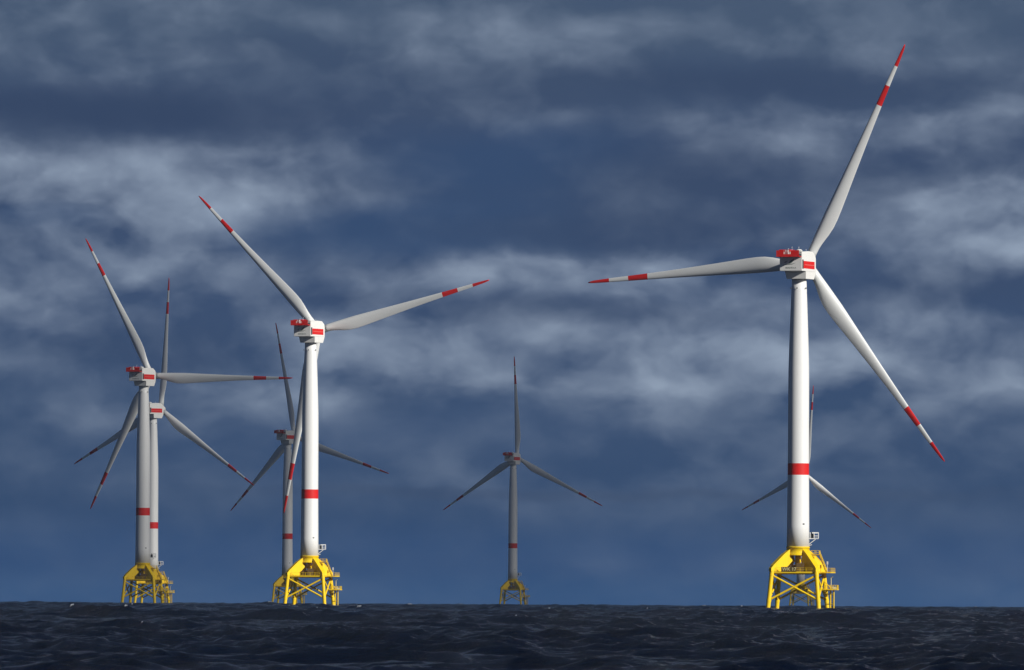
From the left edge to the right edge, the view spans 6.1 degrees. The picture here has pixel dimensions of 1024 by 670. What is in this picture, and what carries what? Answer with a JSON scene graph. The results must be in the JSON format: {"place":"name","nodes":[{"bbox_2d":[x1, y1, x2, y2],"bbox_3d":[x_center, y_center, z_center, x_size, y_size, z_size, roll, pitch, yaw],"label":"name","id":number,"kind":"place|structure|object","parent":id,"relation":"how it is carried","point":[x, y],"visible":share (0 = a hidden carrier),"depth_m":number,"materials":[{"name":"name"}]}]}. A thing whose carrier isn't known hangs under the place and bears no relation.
{"place":"outdoors","nodes":[
{"label":"outdoors","id":0,"kind":"place"},
{"bbox_2d":[0,601,1023,669],"bbox_3d":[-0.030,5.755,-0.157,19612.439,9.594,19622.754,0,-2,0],"label":"sea","id":1,"kind":"structure","parent":0,"point":[43,635],"depth_m":563.84,"materials":[{"name":"blue liquid"}]},
{"bbox_2d":[74,280,252,602],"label":"wind turbine","id":2,"kind":"object","parent":1,"relation":"in","point":[157,410],"visible":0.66,"depth_m":4910.86,"materials":[{"name":"metal"}]},
{"bbox_2d":[85,238,291,602],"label":"wind turbine","id":3,"kind":"object","parent":1,"relation":"in","point":[145,377],"visible":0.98,"depth_m":4123.98,"materials":[{"name":"metal"}]},
{"bbox_2d":[231,325,388,602],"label":"wind turbine","id":4,"kind":"object","parent":1,"relation":"in","point":[285,437],"visible":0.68,"depth_m":5611.29,"materials":[{"name":"metal"}]},
{"bbox_2d":[199,196,488,604],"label":"wind turbine","id":5,"kind":"object","parent":1,"relation":"in","point":[309,331],"visible":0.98,"depth_m":3394.13,"materials":[{"name":"metal"}]},
{"bbox_2d":[443,357,601,603],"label":"wind turbine","id":6,"kind":"object","parent":1,"relation":"in","point":[513,460],"visible":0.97,"depth_m":6391.33,"materials":[{"name":"metal"}]},
{"bbox_2d":[588,44,944,608],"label":"wind turbine","id":7,"kind":"object","parent":1,"relation":"in","point":[798,266],"visible":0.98,"depth_m":2688.24,"materials":[{"name":"metal"}]},
{"bbox_2d":[742,386,870,605],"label":"wind turbine","id":8,"kind":"object","parent":1,"relation":"in","point":[824,491],"visible":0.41,"depth_m":7224.05,"materials":[{"name":"metal"}]},
{"bbox_2d":[0,0,1023,606],"label":"sky","id":9,"kind":"structure","parent":0,"point":[373,154],"materials":[{"name":"blue"}]}
]}

